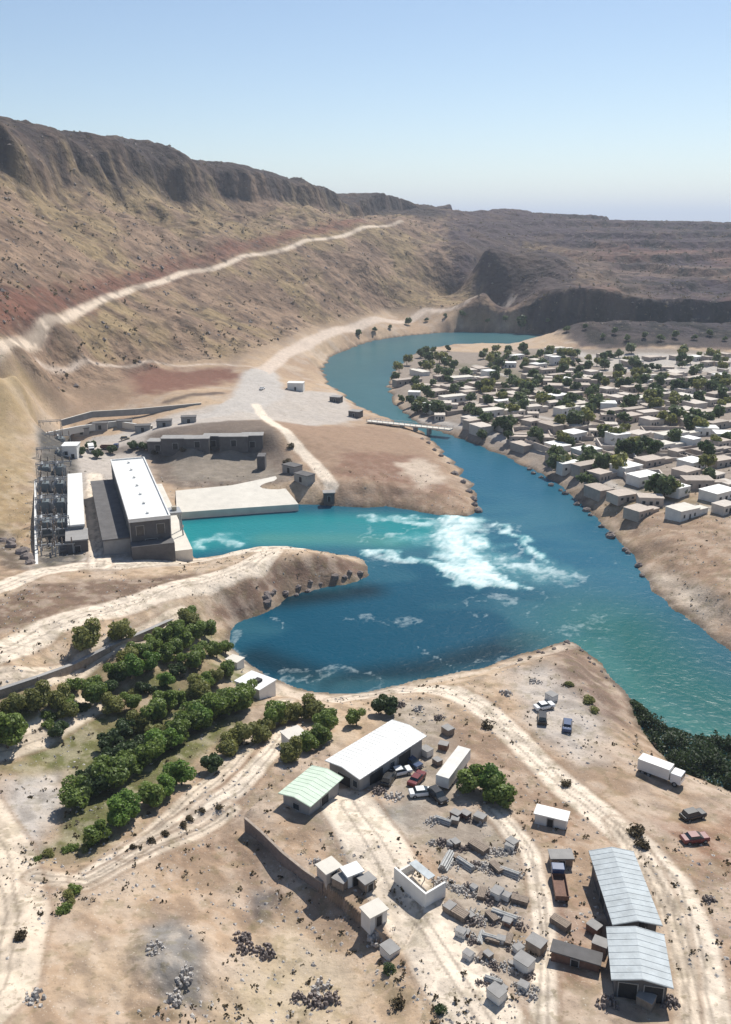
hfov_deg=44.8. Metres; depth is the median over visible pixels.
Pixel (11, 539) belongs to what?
boulder
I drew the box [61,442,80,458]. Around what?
gatehouse
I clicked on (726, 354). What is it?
village house
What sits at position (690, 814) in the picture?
parked car
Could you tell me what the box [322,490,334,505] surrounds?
pump house
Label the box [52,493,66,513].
power transformer
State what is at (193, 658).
broadleaf tree
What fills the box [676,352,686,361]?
village tree
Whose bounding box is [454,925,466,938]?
storage crate
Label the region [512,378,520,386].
village tree
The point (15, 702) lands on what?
broadleaf tree
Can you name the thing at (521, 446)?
village house
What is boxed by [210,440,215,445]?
door
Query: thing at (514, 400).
village tree
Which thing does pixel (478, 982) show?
rubble pile
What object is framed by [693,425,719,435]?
village house
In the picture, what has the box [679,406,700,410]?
village house
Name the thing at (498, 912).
pipe stack
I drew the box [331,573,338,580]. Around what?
boulder
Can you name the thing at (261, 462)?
concrete pier
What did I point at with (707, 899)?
rubble pile
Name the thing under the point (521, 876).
rubble pile
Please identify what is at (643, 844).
dry bush
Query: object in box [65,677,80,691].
broadleaf tree
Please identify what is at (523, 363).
village tree
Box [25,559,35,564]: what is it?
boulder
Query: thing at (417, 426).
footbridge
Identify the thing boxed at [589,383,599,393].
village tree
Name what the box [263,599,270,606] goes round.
boulder
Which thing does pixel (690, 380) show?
village tree
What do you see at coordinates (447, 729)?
storage crate
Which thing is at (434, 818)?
rubble pile
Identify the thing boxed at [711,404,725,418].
village tree
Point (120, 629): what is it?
broadleaf tree
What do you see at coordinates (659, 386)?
village tree
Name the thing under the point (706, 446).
village tree
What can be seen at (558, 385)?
village house
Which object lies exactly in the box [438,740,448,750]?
storage crate
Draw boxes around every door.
[74,545,80,552]
[155,445,160,450]
[172,443,177,448]
[194,441,199,446]
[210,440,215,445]
[231,440,236,445]
[249,441,254,446]
[321,792,328,806]
[337,770,350,787]
[352,874,358,886]
[367,881,373,892]
[369,766,382,785]
[375,913,382,926]
[398,748,410,765]
[546,818,553,827]
[558,860,565,867]
[570,958,579,967]
[599,889,604,912]
[616,981,638,999]
[643,985,664,1003]
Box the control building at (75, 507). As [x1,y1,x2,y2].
[67,473,84,529]
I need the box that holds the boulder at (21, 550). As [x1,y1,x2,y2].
[15,546,29,554]
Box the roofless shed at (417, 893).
[394,860,445,907]
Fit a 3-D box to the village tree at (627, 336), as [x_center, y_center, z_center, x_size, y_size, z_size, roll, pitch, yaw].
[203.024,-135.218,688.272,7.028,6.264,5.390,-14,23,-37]
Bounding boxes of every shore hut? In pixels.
[225,654,244,668]
[234,670,276,699]
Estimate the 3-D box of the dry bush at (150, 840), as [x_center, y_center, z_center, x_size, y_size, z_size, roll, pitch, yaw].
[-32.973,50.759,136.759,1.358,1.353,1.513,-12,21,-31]
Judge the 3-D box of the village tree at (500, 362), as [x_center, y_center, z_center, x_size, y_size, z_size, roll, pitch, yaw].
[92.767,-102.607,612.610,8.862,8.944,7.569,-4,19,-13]
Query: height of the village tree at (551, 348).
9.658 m
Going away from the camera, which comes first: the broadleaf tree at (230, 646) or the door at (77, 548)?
the broadleaf tree at (230, 646)
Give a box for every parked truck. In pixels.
[87,443,94,452]
[100,443,118,449]
[551,862,568,901]
[637,753,685,786]
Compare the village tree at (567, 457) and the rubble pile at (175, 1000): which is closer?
the rubble pile at (175, 1000)
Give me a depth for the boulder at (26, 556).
257.79 m
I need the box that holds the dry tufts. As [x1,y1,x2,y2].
[0,465,730,1023]
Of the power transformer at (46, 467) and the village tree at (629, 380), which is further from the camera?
the village tree at (629, 380)
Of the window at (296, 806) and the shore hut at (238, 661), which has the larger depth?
the shore hut at (238, 661)
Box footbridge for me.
[366,418,452,435]
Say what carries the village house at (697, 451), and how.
on the ground at (98, 966)
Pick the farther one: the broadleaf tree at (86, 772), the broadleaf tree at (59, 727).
the broadleaf tree at (59, 727)
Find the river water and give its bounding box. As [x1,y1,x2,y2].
[182,332,730,786]
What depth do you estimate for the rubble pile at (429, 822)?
141.67 m
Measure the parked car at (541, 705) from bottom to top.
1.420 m
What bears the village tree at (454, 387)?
on the ground at (98, 966)
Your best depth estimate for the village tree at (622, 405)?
447.09 m
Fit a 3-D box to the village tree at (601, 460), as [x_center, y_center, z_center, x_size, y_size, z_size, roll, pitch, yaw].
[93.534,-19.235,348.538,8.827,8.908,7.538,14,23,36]
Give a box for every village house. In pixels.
[392,377,421,387]
[408,390,420,398]
[409,368,429,375]
[423,402,437,413]
[432,374,456,380]
[432,383,442,387]
[432,388,449,396]
[434,412,444,421]
[438,393,477,402]
[440,384,456,390]
[442,400,457,408]
[450,375,481,382]
[457,385,474,391]
[459,389,475,394]
[460,414,478,422]
[462,417,486,429]
[465,403,487,407]
[468,381,476,389]
[469,422,493,435]
[471,366,487,372]
[477,376,489,380]
[479,396,497,403]
[480,369,494,377]
[480,407,507,416]
[482,392,497,396]
[487,403,505,408]
[493,398,508,404]
[496,414,532,421]
[502,361,516,367]
[507,395,534,399]
[507,399,542,404]
[507,408,525,415]
[508,433,527,440]
[509,354,524,360]
[509,440,532,453]
[510,387,519,391]
[520,417,541,426]
[521,373,526,378]
[522,365,543,372]
[524,404,548,413]
[527,411,538,418]
[527,434,564,443]
[528,358,537,364]
[529,362,546,367]
[530,390,544,394]
[537,420,563,434]
[539,368,555,373]
[541,379,562,385]
[543,400,557,407]
[544,346,572,352]
[544,354,554,359]
[544,440,570,450]
[547,373,572,378]
[547,383,565,388]
[547,393,566,400]
[549,355,560,364]
[553,354,574,360]
[553,405,585,415]
[556,459,576,475]
[562,428,587,441]
[563,386,581,392]
[568,391,583,396]
[569,424,582,426]
[570,459,601,476]
[571,445,602,455]
[573,383,589,389]
[574,377,596,384]
[574,400,585,405]
[582,369,602,374]
[583,482,613,501]
[587,374,614,382]
[587,468,617,482]
[588,428,598,435]
[598,400,616,410]
[599,386,618,393]
[600,407,623,416]
[600,413,615,420]
[604,421,617,426]
[604,431,631,445]
[606,394,623,403]
[606,488,636,505]
[609,460,642,476]
[616,411,646,422]
[617,392,634,395]
[620,384,648,391]
[621,360,643,367]
[621,406,650,411]
[623,503,659,521]
[626,469,659,487]
[627,429,654,437]
[633,454,672,467]
[636,409,666,417]
[636,493,664,506]
[638,416,664,425]
[639,403,664,410]
[641,355,666,360]
[654,377,675,384]
[654,429,700,438]
[660,366,674,370]
[660,440,685,449]
[662,392,669,399]
[662,482,690,498]
[664,415,683,423]
[664,502,708,521]
[665,401,679,406]
[667,370,687,376]
[667,391,693,398]
[667,448,685,456]
[669,354,677,359]
[669,372,683,377]
[671,465,701,476]
[674,388,695,393]
[676,456,706,468]
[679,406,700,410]
[680,418,684,426]
[680,435,700,445]
[680,475,726,489]
[681,399,707,408]
[687,355,701,360]
[691,446,730,454]
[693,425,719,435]
[696,385,715,391]
[698,484,730,501]
[700,360,715,366]
[700,408,712,411]
[701,355,724,360]
[704,396,717,406]
[705,390,730,398]
[707,418,730,428]
[707,437,730,446]
[711,455,730,467]
[711,499,730,515]
[712,429,730,435]
[714,403,730,411]
[715,361,730,365]
[715,470,725,478]
[717,368,728,372]
[720,352,730,357]
[721,478,730,486]
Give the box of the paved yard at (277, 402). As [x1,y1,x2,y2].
[31,370,357,568]
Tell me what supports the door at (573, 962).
in the site cabin at (563, 952)
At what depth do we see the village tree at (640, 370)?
542.99 m
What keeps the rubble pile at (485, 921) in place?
on the ground at (98, 966)
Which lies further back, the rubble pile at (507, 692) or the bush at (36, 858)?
the rubble pile at (507, 692)
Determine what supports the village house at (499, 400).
on the ground at (98, 966)
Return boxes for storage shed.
[589,847,662,931]
[606,926,673,1003]
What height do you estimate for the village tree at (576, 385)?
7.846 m
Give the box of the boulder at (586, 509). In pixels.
[582,507,590,511]
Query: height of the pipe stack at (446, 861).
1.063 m
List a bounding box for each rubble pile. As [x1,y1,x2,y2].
[22,987,46,1007]
[145,939,165,956]
[163,987,183,1007]
[175,961,194,986]
[230,930,251,944]
[236,940,256,955]
[255,942,275,960]
[289,990,307,1005]
[302,992,323,1010]
[308,975,333,998]
[309,857,320,865]
[317,989,341,1012]
[367,931,381,947]
[372,785,386,795]
[381,791,403,802]
[397,701,405,708]
[413,705,424,712]
[423,818,436,827]
[426,841,435,846]
[427,815,440,824]
[431,875,450,885]
[434,714,444,720]
[436,837,450,849]
[437,875,455,889]
[448,884,459,893]
[449,860,460,871]
[452,883,469,898]
[457,845,468,853]
[461,817,475,824]
[463,881,472,893]
[465,844,473,851]
[465,915,482,927]
[466,907,480,919]
[466,931,477,941]
[467,937,479,947]
[468,891,477,899]
[470,860,480,866]
[471,955,483,963]
[475,851,494,860]
[475,978,483,986]
[476,821,486,827]
[476,860,487,872]
[476,914,487,927]
[478,861,489,871]
[482,956,488,965]
[484,893,501,906]
[487,959,498,967]
[488,920,500,927]
[490,847,503,857]
[490,964,502,972]
[497,959,509,973]
[499,689,512,696]
[503,966,518,975]
[504,848,516,856]
[505,939,524,950]
[506,870,524,882]
[510,981,517,987]
[514,846,522,852]
[515,921,529,932]
[517,988,529,997]
[523,972,535,981]
[526,990,538,1002]
[529,678,542,683]
[530,984,539,993]
[594,993,619,1013]
[659,993,680,1009]
[702,894,717,905]
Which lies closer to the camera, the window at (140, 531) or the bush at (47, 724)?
the bush at (47, 724)
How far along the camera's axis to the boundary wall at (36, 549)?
281.58 m
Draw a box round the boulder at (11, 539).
[6,537,15,542]
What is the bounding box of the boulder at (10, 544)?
[5,541,16,547]
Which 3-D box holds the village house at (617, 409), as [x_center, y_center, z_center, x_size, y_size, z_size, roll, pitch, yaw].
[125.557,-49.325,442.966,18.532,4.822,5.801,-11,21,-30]
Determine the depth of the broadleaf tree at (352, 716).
174.20 m
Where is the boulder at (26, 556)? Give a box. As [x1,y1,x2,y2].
[20,552,34,559]
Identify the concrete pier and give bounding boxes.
[257,453,266,470]
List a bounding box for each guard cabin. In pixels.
[287,381,304,391]
[329,395,342,402]
[348,409,362,417]
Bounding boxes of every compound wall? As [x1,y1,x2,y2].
[440,401,469,415]
[453,378,476,385]
[488,422,527,431]
[492,385,534,391]
[512,426,550,434]
[525,438,584,452]
[547,429,593,440]
[550,419,604,430]
[573,450,613,460]
[584,390,636,398]
[596,438,614,449]
[623,469,661,480]
[626,448,669,457]
[632,450,687,460]
[635,400,681,409]
[640,426,688,430]
[650,430,670,440]
[677,445,722,456]
[677,448,730,457]
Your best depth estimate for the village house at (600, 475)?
335.33 m
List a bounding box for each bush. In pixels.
[13,927,27,941]
[33,854,42,861]
[40,710,51,718]
[41,717,53,729]
[42,848,54,857]
[45,712,57,721]
[55,902,72,915]
[60,844,71,853]
[60,889,74,901]
[64,898,75,904]
[67,843,79,851]
[67,883,82,894]
[79,704,87,712]
[80,844,90,853]
[128,688,139,694]
[129,843,137,849]
[146,837,155,843]
[149,686,159,694]
[160,829,169,836]
[161,684,167,689]
[179,820,187,828]
[185,814,194,821]
[199,807,205,812]
[215,804,224,809]
[282,458,291,462]
[286,442,294,448]
[382,961,396,975]
[389,993,405,1009]
[434,1003,447,1016]
[481,719,493,729]
[561,779,571,787]
[564,681,574,686]
[582,694,595,704]
[589,705,599,714]
[626,822,645,837]
[633,837,650,849]
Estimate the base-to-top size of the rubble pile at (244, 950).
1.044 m
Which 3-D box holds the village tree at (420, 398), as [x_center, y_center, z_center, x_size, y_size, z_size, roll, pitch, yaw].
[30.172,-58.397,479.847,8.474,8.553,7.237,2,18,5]
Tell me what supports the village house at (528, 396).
on the ground at (98, 966)
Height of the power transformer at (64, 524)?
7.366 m
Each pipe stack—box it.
[435,815,451,826]
[438,849,454,871]
[455,856,475,872]
[477,929,484,943]
[482,932,501,944]
[484,974,502,984]
[491,907,517,925]
[500,866,520,879]
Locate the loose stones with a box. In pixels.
[0,465,730,1023]
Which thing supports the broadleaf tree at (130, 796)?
on the ground at (98, 966)
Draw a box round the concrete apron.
[176,476,298,518]
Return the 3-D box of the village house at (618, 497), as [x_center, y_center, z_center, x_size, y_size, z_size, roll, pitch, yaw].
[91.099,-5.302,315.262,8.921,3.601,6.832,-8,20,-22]
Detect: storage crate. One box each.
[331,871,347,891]
[379,938,400,960]
[422,744,433,757]
[432,756,442,766]
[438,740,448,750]
[441,723,454,736]
[442,899,456,915]
[446,838,452,845]
[450,808,461,819]
[450,815,459,825]
[450,837,460,847]
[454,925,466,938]
[458,932,466,939]
[461,808,471,819]
[462,947,474,961]
[468,910,474,918]
[469,883,478,891]
[473,810,487,823]
[483,948,493,960]
[486,981,507,1005]
[490,884,504,901]
[496,934,505,944]
[501,890,511,902]
[502,915,512,927]
[504,841,515,850]
[504,919,513,928]
[505,836,518,846]
[512,941,524,953]
[513,949,535,974]
[517,978,529,991]
[525,932,547,956]
[545,690,558,702]
[586,918,602,934]
[591,934,607,955]
[636,991,656,1011]
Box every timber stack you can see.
[450,905,469,923]
[452,898,465,909]
[453,853,466,860]
[468,838,489,855]
[476,950,483,960]
[477,886,486,900]
[485,909,499,923]
[486,937,499,944]
[489,859,504,874]
[504,932,513,946]
[511,893,528,906]
[549,913,571,932]
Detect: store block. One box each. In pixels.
[74,427,89,436]
[92,421,108,430]
[116,419,132,427]
[134,423,150,433]
[146,438,161,453]
[156,418,171,427]
[160,435,185,455]
[180,415,196,423]
[184,435,210,453]
[203,433,219,449]
[218,433,248,452]
[242,432,263,452]
[281,462,301,473]
[293,470,314,486]
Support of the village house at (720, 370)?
on the ground at (98, 966)
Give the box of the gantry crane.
[168,505,183,534]
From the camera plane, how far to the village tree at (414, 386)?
512.94 m
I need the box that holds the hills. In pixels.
[0,116,730,392]
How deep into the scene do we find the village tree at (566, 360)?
591.30 m
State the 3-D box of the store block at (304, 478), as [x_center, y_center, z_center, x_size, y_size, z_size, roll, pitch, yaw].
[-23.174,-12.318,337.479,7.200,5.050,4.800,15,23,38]
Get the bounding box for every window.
[136,525,144,535]
[156,523,164,533]
[292,802,299,810]
[352,779,357,788]
[389,759,394,768]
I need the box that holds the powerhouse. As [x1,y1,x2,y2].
[90,457,192,560]
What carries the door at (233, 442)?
in the store block at (237, 442)
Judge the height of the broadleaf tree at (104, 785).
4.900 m
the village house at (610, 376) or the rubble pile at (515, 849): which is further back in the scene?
the village house at (610, 376)
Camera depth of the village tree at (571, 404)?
447.84 m
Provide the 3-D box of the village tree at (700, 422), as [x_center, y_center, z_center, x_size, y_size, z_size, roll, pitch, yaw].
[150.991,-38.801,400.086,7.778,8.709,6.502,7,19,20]
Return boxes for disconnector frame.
[35,537,59,553]
[36,508,58,518]
[36,522,59,539]
[37,488,57,498]
[38,471,57,479]
[39,521,42,542]
[39,535,42,555]
[50,523,68,540]
[50,537,74,554]
[51,509,66,517]
[53,456,71,465]
[54,520,56,538]
[54,535,56,556]
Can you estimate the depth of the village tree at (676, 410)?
421.50 m
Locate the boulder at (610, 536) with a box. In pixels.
[606,533,615,538]
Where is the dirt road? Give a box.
[0,220,730,1023]
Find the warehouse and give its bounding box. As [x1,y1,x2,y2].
[325,719,426,791]
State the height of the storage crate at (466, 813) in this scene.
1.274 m
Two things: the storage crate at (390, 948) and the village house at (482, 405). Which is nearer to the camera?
the storage crate at (390, 948)
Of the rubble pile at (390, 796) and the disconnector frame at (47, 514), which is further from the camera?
the disconnector frame at (47, 514)
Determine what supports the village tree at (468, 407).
on the ground at (98, 966)
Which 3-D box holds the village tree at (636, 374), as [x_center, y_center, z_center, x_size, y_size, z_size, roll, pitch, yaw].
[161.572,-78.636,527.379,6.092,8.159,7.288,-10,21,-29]
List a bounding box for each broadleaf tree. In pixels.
[0,692,26,713]
[0,712,28,748]
[23,679,50,710]
[47,720,68,736]
[48,682,70,709]
[55,697,78,717]
[57,774,93,808]
[62,694,78,708]
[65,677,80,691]
[71,617,100,650]
[73,678,107,702]
[75,765,94,779]
[75,777,99,800]
[79,446,85,455]
[82,819,111,846]
[84,440,96,447]
[86,675,102,682]
[91,448,103,457]
[91,760,129,787]
[91,770,111,791]
[96,680,118,691]
[96,728,124,749]
[96,753,136,778]
[97,745,122,759]
[100,691,124,713]
[102,660,128,676]
[106,794,132,826]
[107,445,117,453]
[107,618,136,640]
[107,670,125,682]
[115,718,134,737]
[116,645,139,661]
[116,748,142,773]
[117,739,138,753]
[117,788,141,817]
[120,692,141,708]
[121,653,144,677]
[125,641,153,659]
[126,709,153,731]
[127,440,138,448]
[134,681,151,691]
[134,734,144,744]
[134,738,164,767]
[136,780,166,807]
[138,441,146,448]
[138,651,160,671]
[139,697,167,720]
[143,633,162,652]
[144,723,166,732]
[144,727,166,758]
[152,627,173,643]
[152,690,177,709]
[156,645,175,662]
[156,671,175,686]
[156,772,175,795]
[157,733,172,747]
[161,637,182,654]
[162,727,184,749]
[162,759,196,785]
[165,718,190,740]
[166,619,185,633]
[167,661,186,676]
[169,709,201,731]
[172,631,194,649]
[173,690,185,703]
[175,650,202,668]
[177,608,199,626]
[178,623,195,639]
[179,700,212,729]
[181,605,196,617]
[185,673,211,698]
[186,620,206,638]
[188,702,212,729]
[190,640,207,661]
[196,692,227,720]
[197,671,215,685]
[199,752,223,772]
[202,619,216,637]
[205,641,227,657]
[205,691,227,697]
[209,668,223,685]
[214,731,238,756]
[215,687,237,714]
[218,659,234,676]
[221,640,233,654]
[225,687,251,712]
[228,721,252,744]
[231,686,243,710]
[236,678,257,687]
[245,686,255,706]
[248,721,271,743]
[256,718,275,729]
[263,699,285,723]
[278,708,290,724]
[279,735,301,762]
[284,700,303,721]
[297,730,319,751]
[300,693,324,718]
[310,722,332,744]
[312,709,338,729]
[321,707,336,718]
[345,708,365,725]
[371,693,398,714]
[455,764,484,793]
[478,762,506,790]
[482,774,517,808]
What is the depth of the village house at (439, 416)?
454.59 m
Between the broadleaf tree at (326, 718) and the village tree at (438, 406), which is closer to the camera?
the broadleaf tree at (326, 718)
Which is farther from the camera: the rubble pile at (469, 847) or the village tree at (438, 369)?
the village tree at (438, 369)
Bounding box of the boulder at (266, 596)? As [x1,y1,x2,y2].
[262,593,271,598]
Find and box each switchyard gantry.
[34,515,70,540]
[35,461,65,480]
[35,477,66,498]
[35,494,67,518]
[36,446,63,460]
[38,419,62,431]
[42,432,62,442]
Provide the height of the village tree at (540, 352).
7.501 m
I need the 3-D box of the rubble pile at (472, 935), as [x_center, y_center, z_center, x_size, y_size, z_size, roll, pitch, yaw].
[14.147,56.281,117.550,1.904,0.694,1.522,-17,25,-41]
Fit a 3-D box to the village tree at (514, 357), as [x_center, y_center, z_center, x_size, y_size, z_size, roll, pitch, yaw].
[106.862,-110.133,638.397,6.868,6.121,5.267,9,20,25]
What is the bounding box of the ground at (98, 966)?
[0,222,730,1023]
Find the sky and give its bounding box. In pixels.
[0,0,730,221]
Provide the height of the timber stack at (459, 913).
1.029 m
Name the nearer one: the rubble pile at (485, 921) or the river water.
the rubble pile at (485, 921)
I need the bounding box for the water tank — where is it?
[639,922,647,928]
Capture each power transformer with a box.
[36,493,51,512]
[36,513,51,535]
[37,476,51,491]
[38,460,50,471]
[51,513,67,536]
[52,476,66,493]
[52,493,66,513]
[53,460,66,474]
[54,434,65,442]
[55,447,63,455]
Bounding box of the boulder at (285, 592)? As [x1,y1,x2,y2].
[282,590,288,595]
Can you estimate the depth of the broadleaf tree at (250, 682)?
185.77 m
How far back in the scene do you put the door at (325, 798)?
146.66 m
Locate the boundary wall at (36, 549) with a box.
[34,481,37,563]
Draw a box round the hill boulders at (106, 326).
[0,120,730,387]
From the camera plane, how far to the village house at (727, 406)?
445.59 m
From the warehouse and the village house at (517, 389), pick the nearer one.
the warehouse
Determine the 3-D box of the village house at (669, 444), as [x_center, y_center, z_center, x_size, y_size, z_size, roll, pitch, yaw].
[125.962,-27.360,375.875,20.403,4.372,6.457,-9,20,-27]
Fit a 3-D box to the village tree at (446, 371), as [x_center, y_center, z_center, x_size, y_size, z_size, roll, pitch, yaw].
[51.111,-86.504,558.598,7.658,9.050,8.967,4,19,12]
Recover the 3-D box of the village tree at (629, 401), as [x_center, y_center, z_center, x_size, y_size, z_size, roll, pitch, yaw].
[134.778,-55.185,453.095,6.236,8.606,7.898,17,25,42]
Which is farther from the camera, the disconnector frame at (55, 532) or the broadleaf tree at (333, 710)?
the disconnector frame at (55, 532)
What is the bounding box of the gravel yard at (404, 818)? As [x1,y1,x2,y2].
[311,699,463,862]
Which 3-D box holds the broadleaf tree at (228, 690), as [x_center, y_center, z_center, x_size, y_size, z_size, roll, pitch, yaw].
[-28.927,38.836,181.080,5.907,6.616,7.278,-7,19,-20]
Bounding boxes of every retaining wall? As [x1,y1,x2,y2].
[0,612,195,696]
[244,817,323,891]
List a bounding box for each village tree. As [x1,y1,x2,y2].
[356,329,361,336]
[390,372,399,379]
[392,361,403,369]
[398,395,404,400]
[402,354,412,362]
[404,317,412,323]
[405,394,415,405]
[411,375,419,381]
[411,383,425,389]
[411,402,421,413]
[414,396,428,401]
[415,398,424,411]
[416,348,424,357]
[420,385,434,398]
[422,346,429,352]
[422,401,430,413]
[424,359,435,369]
[425,351,434,360]
[429,399,445,412]
[430,378,436,385]
[433,351,444,362]
[433,364,443,374]
[440,357,449,365]
[440,367,451,375]
[444,375,452,381]
[444,405,451,410]
[448,362,454,368]
[449,383,458,393]
[451,359,458,365]
[457,381,464,388]
[459,366,472,374]
[463,402,475,413]
[465,392,475,402]
[469,406,483,415]
[475,381,481,390]
[476,429,487,439]
[477,411,492,422]
[478,351,486,358]
[481,378,495,386]
[481,385,493,392]
[482,394,493,403]
[485,354,494,362]
[489,370,499,380]
[491,344,500,350]
[491,365,501,371]
[491,420,498,428]
[492,353,500,358]
[493,357,504,366]
[494,402,505,408]
[495,391,507,398]
[495,415,513,431]
[501,382,509,387]
[503,430,513,438]
[504,345,512,350]
[504,369,511,375]
[505,403,520,411]
[506,374,517,384]
[507,414,517,424]
[508,397,516,404]
[509,355,518,360]
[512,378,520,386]
[512,391,527,400]
[516,315,526,328]
[517,398,529,409]
[518,378,531,384]
[518,380,530,387]
[519,342,527,351]
[519,361,527,368]
[520,388,530,394]
[522,349,529,354]
[523,382,535,393]
[527,368,538,376]
[527,426,543,442]
[531,378,539,387]
[532,373,544,382]
[535,349,544,357]
[535,392,550,404]
[536,357,548,364]
[543,384,553,392]
[544,350,552,354]
[545,345,554,351]
[545,452,566,468]
[546,444,565,456]
[551,389,561,393]
[553,414,565,423]
[554,374,562,382]
[555,430,569,441]
[555,454,571,461]
[556,347,566,354]
[556,363,568,372]
[559,397,571,405]
[560,357,570,364]
[562,377,572,385]
[563,325,570,331]
[565,401,575,409]
[565,409,584,423]
[565,437,575,446]
[566,347,576,356]
[567,392,579,401]
[569,382,581,388]
[570,360,575,366]
[572,371,583,379]
[573,365,583,373]
[574,348,580,357]
[575,447,596,461]
[575,472,588,483]
[580,406,595,425]
[581,444,597,453]
[582,474,599,483]
[584,354,591,359]
[584,360,593,368]
[584,387,594,398]
[585,396,605,410]
[586,403,596,410]
[588,393,603,407]
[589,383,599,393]
[590,372,605,382]
[592,452,610,468]
[597,424,609,431]
[598,358,610,369]
[598,425,612,437]
[599,351,607,359]
[600,377,609,383]
[603,410,614,414]
[606,350,614,357]
[608,426,626,432]
[608,451,627,468]
[611,327,617,332]
[613,363,625,374]
[613,370,623,377]
[614,349,623,357]
[614,438,631,454]
[615,378,625,387]
[617,412,632,422]
[618,402,628,407]
[619,423,630,429]
[622,376,634,384]
[623,394,639,403]
[623,396,635,406]
[624,334,630,340]
[625,342,636,353]
[626,436,642,447]
[627,440,645,454]
[628,356,639,365]
[630,367,645,375]
[633,360,642,367]
[633,372,639,381]
[634,384,644,393]
[637,373,650,382]
[640,435,652,452]
[643,389,656,398]
[644,367,652,373]
[644,396,663,407]
[644,472,665,491]
[646,439,663,454]
[649,363,654,369]
[649,382,657,387]
[651,388,663,397]
[652,384,665,391]
[652,473,678,495]
[653,374,665,384]
[654,364,661,370]
[656,334,665,339]
[656,410,667,420]
[665,413,677,424]
[666,428,682,441]
[667,406,685,417]
[668,390,680,398]
[669,378,681,390]
[669,395,678,404]
[671,330,679,336]
[671,480,680,491]
[676,348,686,353]
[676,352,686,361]
[677,360,687,366]
[679,381,690,387]
[679,394,691,402]
[683,414,697,429]
[686,355,694,363]
[687,377,693,386]
[688,366,699,374]
[688,407,704,416]
[692,378,706,390]
[692,416,709,427]
[693,390,705,400]
[694,375,705,379]
[697,439,715,455]
[698,453,717,467]
[702,412,715,419]
[702,467,715,478]
[704,379,720,390]
[705,347,716,355]
[706,329,712,335]
[710,433,721,442]
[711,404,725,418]
[712,353,721,360]
[714,373,722,378]
[716,360,728,368]
[717,398,726,404]
[718,387,727,398]
[719,378,730,384]
[719,391,728,397]
[719,431,730,438]
[722,371,730,378]
[723,396,730,402]
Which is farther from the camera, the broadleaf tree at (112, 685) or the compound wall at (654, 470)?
the compound wall at (654, 470)
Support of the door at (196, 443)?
in the store block at (200, 442)
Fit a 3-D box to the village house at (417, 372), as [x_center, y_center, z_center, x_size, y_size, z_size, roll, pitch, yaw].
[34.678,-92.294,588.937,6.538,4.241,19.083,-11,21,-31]
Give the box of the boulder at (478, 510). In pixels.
[475,507,482,512]
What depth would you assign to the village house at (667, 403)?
461.58 m
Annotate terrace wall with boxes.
[46,421,152,437]
[61,403,200,425]
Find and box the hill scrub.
[0,119,730,391]
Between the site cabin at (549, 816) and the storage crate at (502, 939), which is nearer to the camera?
the storage crate at (502, 939)
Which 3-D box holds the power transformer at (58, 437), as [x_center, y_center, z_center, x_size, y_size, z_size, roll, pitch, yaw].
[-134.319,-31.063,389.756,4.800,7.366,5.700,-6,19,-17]
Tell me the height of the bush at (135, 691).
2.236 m
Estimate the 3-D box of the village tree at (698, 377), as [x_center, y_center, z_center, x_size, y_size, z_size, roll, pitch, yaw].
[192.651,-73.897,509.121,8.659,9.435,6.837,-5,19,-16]
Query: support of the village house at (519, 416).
on the ground at (98, 966)
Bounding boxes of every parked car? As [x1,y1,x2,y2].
[380,769,396,787]
[390,765,412,775]
[407,755,422,769]
[407,769,426,786]
[408,785,430,798]
[427,784,448,804]
[533,700,554,710]
[537,711,546,724]
[562,718,572,732]
[679,807,706,821]
[679,831,709,845]
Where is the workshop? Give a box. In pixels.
[278,765,343,814]
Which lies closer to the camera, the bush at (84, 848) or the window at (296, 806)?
the bush at (84, 848)
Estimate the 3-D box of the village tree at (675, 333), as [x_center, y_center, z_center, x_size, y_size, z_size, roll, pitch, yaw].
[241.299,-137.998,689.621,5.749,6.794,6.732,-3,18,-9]
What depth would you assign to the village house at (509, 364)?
615.05 m
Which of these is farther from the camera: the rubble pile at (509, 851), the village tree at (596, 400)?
the village tree at (596, 400)
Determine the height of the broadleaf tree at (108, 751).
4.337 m
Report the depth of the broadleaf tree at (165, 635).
205.46 m
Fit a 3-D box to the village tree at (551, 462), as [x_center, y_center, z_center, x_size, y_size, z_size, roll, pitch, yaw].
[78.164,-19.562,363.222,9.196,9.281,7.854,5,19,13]
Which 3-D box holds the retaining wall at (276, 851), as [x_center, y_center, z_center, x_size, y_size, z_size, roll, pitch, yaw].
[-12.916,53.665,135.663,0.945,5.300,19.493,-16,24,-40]
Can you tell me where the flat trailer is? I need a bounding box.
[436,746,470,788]
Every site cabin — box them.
[315,856,341,889]
[340,861,364,888]
[356,871,376,892]
[359,898,388,935]
[534,804,569,829]
[548,849,574,867]
[550,939,602,972]
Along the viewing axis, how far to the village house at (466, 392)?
503.82 m
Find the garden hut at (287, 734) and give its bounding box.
[280,725,303,745]
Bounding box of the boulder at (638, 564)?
[635,562,642,567]
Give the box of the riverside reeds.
[630,699,730,790]
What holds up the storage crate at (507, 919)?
on the ground at (98, 966)
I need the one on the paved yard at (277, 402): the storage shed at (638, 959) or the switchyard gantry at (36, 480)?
the switchyard gantry at (36, 480)
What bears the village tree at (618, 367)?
on the ground at (98, 966)
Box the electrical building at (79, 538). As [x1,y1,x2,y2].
[65,528,88,552]

